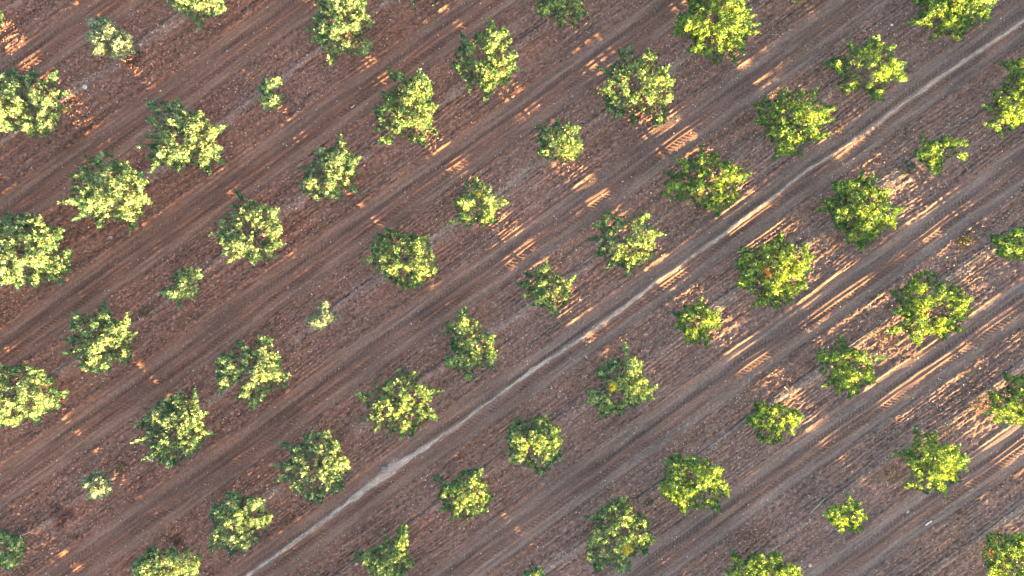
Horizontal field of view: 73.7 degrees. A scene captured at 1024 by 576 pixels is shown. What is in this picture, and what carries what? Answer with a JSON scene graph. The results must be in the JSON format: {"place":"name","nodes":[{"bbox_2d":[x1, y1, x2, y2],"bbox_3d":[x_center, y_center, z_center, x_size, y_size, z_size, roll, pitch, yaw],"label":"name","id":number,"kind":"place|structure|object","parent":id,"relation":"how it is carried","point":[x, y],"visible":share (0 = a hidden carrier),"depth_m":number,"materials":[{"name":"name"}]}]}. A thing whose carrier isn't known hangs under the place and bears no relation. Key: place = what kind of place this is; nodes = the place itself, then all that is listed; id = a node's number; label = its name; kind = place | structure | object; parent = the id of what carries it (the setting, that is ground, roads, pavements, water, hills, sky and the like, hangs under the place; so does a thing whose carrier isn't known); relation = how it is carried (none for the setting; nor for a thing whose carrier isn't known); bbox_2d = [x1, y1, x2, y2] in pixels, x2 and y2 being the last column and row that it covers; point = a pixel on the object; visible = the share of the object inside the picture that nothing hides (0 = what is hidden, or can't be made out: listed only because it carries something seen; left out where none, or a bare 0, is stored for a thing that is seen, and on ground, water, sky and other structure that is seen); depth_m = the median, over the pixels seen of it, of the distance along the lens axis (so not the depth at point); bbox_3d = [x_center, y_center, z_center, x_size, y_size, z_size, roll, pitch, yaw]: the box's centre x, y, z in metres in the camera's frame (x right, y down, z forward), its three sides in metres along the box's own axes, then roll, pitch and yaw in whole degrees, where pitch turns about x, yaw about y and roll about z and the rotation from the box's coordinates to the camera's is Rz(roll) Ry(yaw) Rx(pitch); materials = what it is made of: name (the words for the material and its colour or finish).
{"place":"outdoors","nodes":[
{"label":"outdoors","id":0,"kind":"place"},
{"bbox_2d":[0,0,1023,575],"bbox_3d":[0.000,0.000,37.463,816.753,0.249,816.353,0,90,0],"label":"ground","id":1,"kind":"structure","parent":0,"point":[852,282],"depth_m":37.50,"materials":[{"name":"soil"}]},
{"bbox_2d":[0,12,3,26],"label":"orchard tree","id":2,"kind":"object","parent":1,"relation":"on","point":[1,15],"visible":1,"depth_m":36.73,"materials":[{"name":"green plant"}]},
{"bbox_2d":[0,529,26,572],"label":"orchard tree","id":3,"kind":"object","parent":1,"relation":"on","point":[17,548],"visible":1,"depth_m":35.62,"materials":[{"name":"green plant"}]},
{"bbox_2d":[0,362,68,427],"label":"orchard tree","id":4,"kind":"object","parent":1,"relation":"on","point":[22,392],"visible":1,"depth_m":34.98,"materials":[{"name":"green plant"}]},
{"bbox_2d":[0,210,71,289],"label":"orchard tree","id":5,"kind":"object","parent":1,"relation":"on","point":[37,260],"visible":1,"depth_m":34.64,"materials":[{"name":"green plant"}]},
{"bbox_2d":[0,66,71,137],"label":"orchard tree","id":6,"kind":"object","parent":1,"relation":"on","point":[32,103],"visible":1,"depth_m":34.78,"materials":[{"name":"green plant"}]},
{"bbox_2d":[0,8,182,139],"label":"drip line","id":7,"kind":"object","parent":1,"relation":"on","point":[133,44],"visible":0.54,"depth_m":37.41,"materials":[{"name":"black plastic"}]},
{"bbox_2d":[80,469,115,500],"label":"orchard tree","id":8,"kind":"object","parent":1,"relation":"on","point":[99,480],"visible":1,"depth_m":35.40,"materials":[{"name":"green plant"}]},
{"bbox_2d":[59,300,137,372],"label":"orchard tree","id":9,"kind":"object","parent":1,"relation":"on","point":[90,348],"visible":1,"depth_m":35.19,"materials":[{"name":"green plant"}]},
{"bbox_2d":[57,150,151,231],"bbox_3d":[-21.150,-4.817,35.652,5.134,3.762,4.398,28,90,0],"label":"orchard tree","id":10,"kind":"object","parent":1,"relation":"on","point":[125,212],"visible":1,"depth_m":34.91,"materials":[{"name":"green plant"}]},
{"bbox_2d":[83,16,136,59],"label":"orchard tree","id":11,"kind":"object","parent":1,"relation":"on","point":[103,34],"visible":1,"depth_m":34.96,"materials":[{"name":"green plant"}]},
{"bbox_2d":[114,463,125,474],"bbox_3d":[-21.450,9.892,37.404,0.489,0.186,0.731,34,90,0],"label":"weed tuft","id":12,"kind":"object","parent":1,"relation":"on","point":[121,471],"visible":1,"depth_m":37.41,"materials":[{"name":"plant"}]},
{"bbox_2d":[141,305,154,317],"bbox_3d":[-19.957,1.306,37.420,0.851,0.159,0.642,-43,90,0],"label":"weed tuft","id":13,"kind":"object","parent":1,"relation":"on","point":[147,310],"visible":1,"depth_m":37.42,"materials":[{"name":"plant"}]},
{"bbox_2d":[129,544,201,575],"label":"orchard tree","id":14,"kind":"object","parent":1,"relation":"on","point":[176,560],"visible":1,"depth_m":35.23,"materials":[{"name":"green plant"}]},
{"bbox_2d":[129,388,213,468],"bbox_3d":[-17.917,7.493,35.893,4.683,3.337,3.535,-34,90,0],"label":"orchard tree","id":15,"kind":"object","parent":1,"relation":"on","point":[183,425],"visible":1,"depth_m":35.24,"materials":[{"name":"green plant"}]},
{"bbox_2d":[157,266,203,309],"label":"orchard tree","id":16,"kind":"object","parent":1,"relation":"on","point":[187,285],"visible":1,"depth_m":35.34,"materials":[{"name":"green plant"}]},
{"bbox_2d":[135,96,227,174],"bbox_3d":[-17.307,-7.925,35.710,5.152,3.671,4.350,0,90,0],"label":"orchard tree","id":17,"kind":"object","parent":1,"relation":"on","point":[194,123],"visible":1,"depth_m":35.05,"materials":[{"name":"green plant"}]},
{"bbox_2d":[165,0,226,31],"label":"orchard tree","id":18,"kind":"object","parent":1,"relation":"on","point":[199,5],"visible":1,"depth_m":35.60,"materials":[{"name":"green plant"}]},
{"bbox_2d":[38,0,384,249],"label":"drip line","id":19,"kind":"object","parent":1,"relation":"on","point":[223,117],"visible":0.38,"depth_m":37.43,"materials":[{"name":"black plastic"}]},
{"bbox_2d":[207,490,273,555],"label":"orchard tree","id":20,"kind":"object","parent":1,"relation":"on","point":[244,513],"visible":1,"depth_m":35.21,"materials":[{"name":"green plant"}]},
{"bbox_2d":[208,187,286,264],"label":"orchard tree","id":21,"kind":"object","parent":1,"relation":"on","point":[240,248],"visible":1,"depth_m":35.32,"materials":[{"name":"green plant"}]},
{"bbox_2d":[214,334,291,410],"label":"orchard tree","id":22,"kind":"object","parent":1,"relation":"on","point":[225,362],"visible":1,"depth_m":35.19,"materials":[{"name":"green plant"}]},
{"bbox_2d":[256,76,284,110],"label":"orchard tree","id":23,"kind":"object","parent":1,"relation":"on","point":[267,91],"visible":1,"depth_m":35.29,"materials":[{"name":"green plant"}]},
{"bbox_2d":[38,5,567,384],"bbox_3d":[-11.823,-4.904,37.434,44.440,0.150,0.180,-36,90,0],"label":"drip line","id":24,"kind":"object","parent":1,"relation":"on","point":[302,193],"visible":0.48,"depth_m":37.41,"materials":[{"name":"black plastic"}]},
{"bbox_2d":[270,429,350,504],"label":"orchard tree","id":25,"kind":"object","parent":1,"relation":"on","point":[321,465],"visible":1,"depth_m":35.24,"materials":[{"name":"green plant"}]},
{"bbox_2d":[305,300,337,331],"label":"orchard tree","id":26,"kind":"object","parent":1,"relation":"on","point":[323,318],"visible":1,"depth_m":35.16,"materials":[{"name":"green plant"}]},
{"bbox_2d":[298,131,361,202],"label":"orchard tree","id":27,"kind":"object","parent":1,"relation":"on","point":[336,174],"visible":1,"depth_m":35.35,"materials":[{"name":"green plant"}]},
{"bbox_2d":[305,0,374,67],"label":"orchard tree","id":28,"kind":"object","parent":1,"relation":"on","point":[341,26],"visible":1,"depth_m":35.03,"materials":[{"name":"green plant"}]},
{"bbox_2d":[353,522,414,575],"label":"orchard tree","id":29,"kind":"object","parent":1,"relation":"on","point":[400,558],"visible":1,"depth_m":35.20,"materials":[{"name":"green plant"}]},
{"bbox_2d":[14,0,756,533],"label":"drip line","id":30,"kind":"object","parent":1,"relation":"on","point":[284,342],"visible":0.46,"depth_m":37.43,"materials":[{"name":"black plastic"}]},
{"bbox_2d":[354,366,444,440],"bbox_3d":[-5.735,6.064,35.846,4.643,3.432,3.710,-32,90,0],"label":"orchard tree","id":31,"kind":"object","parent":1,"relation":"on","point":[388,401],"visible":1,"depth_m":35.40,"materials":[{"name":"green plant"}]},
{"bbox_2d":[362,228,438,289],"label":"orchard tree","id":32,"kind":"object","parent":1,"relation":"on","point":[391,267],"visible":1,"depth_m":35.35,"materials":[{"name":"green plant"}]},
{"bbox_2d":[372,66,439,145],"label":"orchard tree","id":33,"kind":"object","parent":1,"relation":"on","point":[387,106],"visible":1,"depth_m":35.20,"materials":[{"name":"green plant"}]},
{"bbox_2d":[405,0,435,10],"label":"orchard tree","id":34,"kind":"object","parent":1,"relation":"on","point":[415,2],"visible":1,"depth_m":36.28,"materials":[{"name":"green plant"}]},
{"bbox_2d":[432,468,494,521],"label":"orchard tree","id":35,"kind":"object","parent":1,"relation":"on","point":[463,503],"visible":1,"depth_m":35.55,"materials":[{"name":"green plant"}]},
{"bbox_2d":[441,306,498,381],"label":"orchard tree","id":36,"kind":"object","parent":1,"relation":"on","point":[470,346],"visible":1,"depth_m":35.43,"materials":[{"name":"green plant"}]},
{"bbox_2d":[446,174,508,228],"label":"orchard tree","id":37,"kind":"object","parent":1,"relation":"on","point":[486,207],"visible":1,"depth_m":35.43,"materials":[{"name":"green plant"}]},
{"bbox_2d":[449,16,519,102],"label":"orchard tree","id":38,"kind":"object","parent":1,"relation":"on","point":[487,85],"visible":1,"depth_m":35.26,"materials":[{"name":"green plant"}]},
{"bbox_2d":[0,0,1023,575],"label":"soil clods","id":39,"kind":"object","parent":1,"relation":"on","point":[2,302],"visible":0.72,"depth_m":37.45,"materials":[{"name":"soil"}]},
{"bbox_2d":[0,0,1023,575],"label":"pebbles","id":40,"kind":"object","parent":1,"relation":"on","point":[554,256],"visible":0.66,"depth_m":37.47,"materials":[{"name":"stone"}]},
{"bbox_2d":[523,565,544,575],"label":"orchard tree","id":41,"kind":"object","parent":1,"relation":"on","point":[536,571],"visible":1,"depth_m":35.83,"materials":[{"name":"green plant"}]},
{"bbox_2d":[505,414,563,476],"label":"orchard tree","id":42,"kind":"object","parent":1,"relation":"on","point":[534,440],"visible":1,"depth_m":34.92,"materials":[{"name":"green plant"}]},
{"bbox_2d":[516,259,576,317],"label":"orchard tree","id":43,"kind":"object","parent":1,"relation":"on","point":[540,296],"visible":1,"depth_m":35.57,"materials":[{"name":"green plant"}]},
{"bbox_2d":[180,8,936,552],"bbox_3d":[1.867,0.010,37.454,61.381,0.172,0.206,-36,90,0],"label":"drip line","id":44,"kind":"object","parent":1,"relation":"on","point":[528,302],"visible":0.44,"depth_m":37.43,"materials":[{"name":"black plastic"}]},
{"bbox_2d":[535,118,582,163],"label":"orchard tree","id":45,"kind":"object","parent":1,"relation":"on","point":[577,148],"visible":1,"depth_m":35.32,"materials":[{"name":"green plant"}]},
{"bbox_2d":[535,0,588,30],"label":"orchard tree","id":46,"kind":"object","parent":1,"relation":"on","point":[557,8],"visible":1,"depth_m":35.68,"materials":[{"name":"green plant"}]},
{"bbox_2d":[223,127,1000,555],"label":"fallen leaves","id":47,"kind":"object","parent":1,"relation":"on","point":[865,341],"visible":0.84,"depth_m":37.43,"materials":[{"name":"plant"}]},
{"bbox_2d":[584,495,655,574],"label":"orchard tree","id":48,"kind":"object","parent":1,"relation":"on","point":[612,529],"visible":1,"depth_m":35.19,"materials":[{"name":"green plant"}]},
{"bbox_2d":[586,342,658,419],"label":"orchard tree","id":49,"kind":"object","parent":1,"relation":"on","point":[633,386],"visible":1,"depth_m":35.30,"materials":[{"name":"green plant"}]},
{"bbox_2d":[585,210,664,277],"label":"orchard tree","id":50,"kind":"object","parent":1,"relation":"on","point":[637,241],"visible":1,"depth_m":35.36,"materials":[{"name":"green plant"}]},
{"bbox_2d":[246,19,1023,575],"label":"footpath","id":51,"kind":"structure","parent":1,"relation":"on","point":[386,473],"depth_m":37.48,"materials":[{"name":"soil"}]},
{"bbox_2d":[594,41,677,127],"bbox_3d":[6.521,-10.610,35.725,4.520,3.675,4.767,0,90,0],"label":"orchard tree","id":52,"kind":"object","parent":1,"relation":"on","point":[646,90],"visible":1,"depth_m":35.17,"materials":[{"name":"green plant"}]},
{"bbox_2d":[643,498,652,507],"bbox_3d":[7.510,11.687,37.392,0.521,0.169,0.738,31,90,0],"label":"weed tuft","id":53,"kind":"object","parent":1,"relation":"on","point":[647,504],"visible":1,"depth_m":37.40,"materials":[{"name":"plant"}]},
{"bbox_2d":[332,94,1003,575],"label":"drip line","id":54,"kind":"object","parent":1,"relation":"on","point":[654,344],"visible":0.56,"depth_m":37.42,"materials":[{"name":"black plastic"}]},
{"bbox_2d":[658,451,729,517],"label":"orchard tree","id":55,"kind":"object","parent":1,"relation":"on","point":[696,488],"visible":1,"depth_m":34.71,"materials":[{"name":"green plant"}]},
{"bbox_2d":[669,296,722,349],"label":"orchard tree","id":56,"kind":"object","parent":1,"relation":"on","point":[705,314],"visible":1,"depth_m":35.51,"materials":[{"name":"green plant"}]},
{"bbox_2d":[661,141,752,217],"bbox_3d":[10.100,-5.663,35.842,4.362,3.443,3.830,26,90,0],"label":"orchard tree","id":57,"kind":"object","parent":1,"relation":"on","point":[720,186],"visible":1,"depth_m":35.26,"materials":[{"name":"green plant"}]},
{"bbox_2d":[673,0,761,65],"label":"orchard tree","id":58,"kind":"object","parent":1,"relation":"on","point":[709,28],"visible":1,"depth_m":34.81,"materials":[{"name":"green plant"}]},
{"bbox_2d":[724,548,802,575],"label":"orchard tree","id":59,"kind":"object","parent":1,"relation":"on","point":[758,566],"visible":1,"depth_m":34.83,"materials":[{"name":"green plant"}]},
{"bbox_2d":[743,399,804,444],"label":"orchard tree","id":60,"kind":"object","parent":1,"relation":"on","point":[762,409],"visible":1,"depth_m":35.16,"materials":[{"name":"green plant"}]},
{"bbox_2d":[734,232,814,310],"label":"orchard tree","id":61,"kind":"object","parent":1,"relation":"on","point":[780,264],"visible":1,"depth_m":35.01,"materials":[{"name":"green plant"}]},
{"bbox_2d":[547,219,1023,561],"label":"drip line","id":62,"kind":"object","parent":1,"relation":"on","point":[775,396],"visible":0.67,"depth_m":37.42,"materials":[{"name":"black plastic"}]},
{"bbox_2d":[753,86,837,159],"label":"orchard tree","id":63,"kind":"object","parent":1,"relation":"on","point":[799,137],"visible":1,"depth_m":35.17,"materials":[{"name":"green plant"}]},
{"bbox_2d":[823,491,869,533],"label":"orchard tree","id":64,"kind":"object","parent":1,"relation":"on","point":[839,522],"visible":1,"depth_m":34.48,"materials":[{"name":"green plant"}]},
{"bbox_2d":[815,334,887,398],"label":"orchard tree","id":65,"kind":"object","parent":1,"relation":"on","point":[846,366],"visible":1,"depth_m":34.98,"materials":[{"name":"green plant"}]},
{"bbox_2d":[814,170,905,250],"bbox_3d":[18.358,-4.135,35.776,3.934,3.548,4.442,-43,90,0],"label":"orchard tree","id":66,"kind":"object","parent":1,"relation":"on","point":[860,212],"visible":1,"depth_m":35.09,"materials":[{"name":"green plant"}]},
{"bbox_2d":[820,34,907,102],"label":"orchard tree","id":67,"kind":"object","parent":1,"relation":"on","point":[893,64],"visible":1,"depth_m":35.44,"materials":[{"name":"green plant"}]},
{"bbox_2d":[723,357,1023,575],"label":"drip line","id":68,"kind":"object","parent":1,"relation":"on","point":[876,465],"visible":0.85,"depth_m":37.45,"materials":[{"name":"black plastic"}]},
{"bbox_2d":[901,162,916,175],"bbox_3d":[21.695,-6.521,37.324,0.960,0.193,0.648,-25,90,0],"label":"weed tuft","id":69,"kind":"object","parent":1,"relation":"on","point":[906,165],"visible":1,"depth_m":37.34,"materials":[{"name":"plant"}]},
{"bbox_2d":[886,268,974,345],"bbox_3d":[22.017,1.019,35.719,5.298,3.628,4.138,0,90,0],"label":"orchard tree","id":70,"kind":"object","parent":1,"relation":"on","point":[921,304],"visible":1,"depth_m":35.01,"materials":[{"name":"green plant"}]},
{"bbox_2d":[891,425,971,498],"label":"orchard tree","id":71,"kind":"object","parent":1,"relation":"on","point":[923,459],"visible":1,"depth_m":34.77,"materials":[{"name":"green plant"}]},
{"bbox_2d":[913,133,968,176],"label":"orchard tree","id":72,"kind":"object","parent":1,"relation":"on","point":[933,151],"visible":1,"depth_m":35.36,"materials":[{"name":"green plant"}]},
{"bbox_2d":[905,0,996,40],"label":"orchard tree","id":73,"kind":"object","parent":1,"relation":"on","point":[948,15],"visible":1,"depth_m":35.00,"materials":[{"name":"green plant"}]},
{"bbox_2d":[958,233,971,247],"bbox_3d":[24.807,-2.583,37.367,0.947,0.187,0.691,-43,90,0],"label":"weed tuft","id":74,"kind":"object","parent":1,"relation":"on","point":[965,240],"visible":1,"depth_m":37.39,"materials":[{"name":"plant"}]},
{"bbox_2d":[916,501,1023,575],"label":"drip line","id":75,"kind":"object","parent":1,"relation":"on","point":[977,536],"visible":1,"depth_m":37.40,"materials":[{"name":"black plastic"}]},
{"bbox_2d":[981,56,1023,137],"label":"orchard tree","id":76,"kind":"object","parent":1,"relation":"on","point":[1006,114],"visible":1,"depth_m":35.12,"materials":[{"name":"green plant"}]},
{"bbox_2d":[982,529,1023,575],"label":"orchard tree","id":77,"kind":"object","parent":1,"relation":"on","point":[1009,554],"visible":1,"depth_m":35.02,"materials":[{"name":"green plant"}]},
{"bbox_2d":[982,371,1023,425],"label":"orchard tree","id":78,"kind":"object","parent":1,"relation":"on","point":[996,397],"visible":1,"depth_m":35.46,"materials":[{"name":"green plant"}]},
{"bbox_2d":[988,226,1023,261],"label":"orchard tree","id":79,"kind":"object","parent":1,"relation":"on","point":[1005,246],"visible":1,"depth_m":35.01,"materials":[{"name":"green plant"}]}
]}

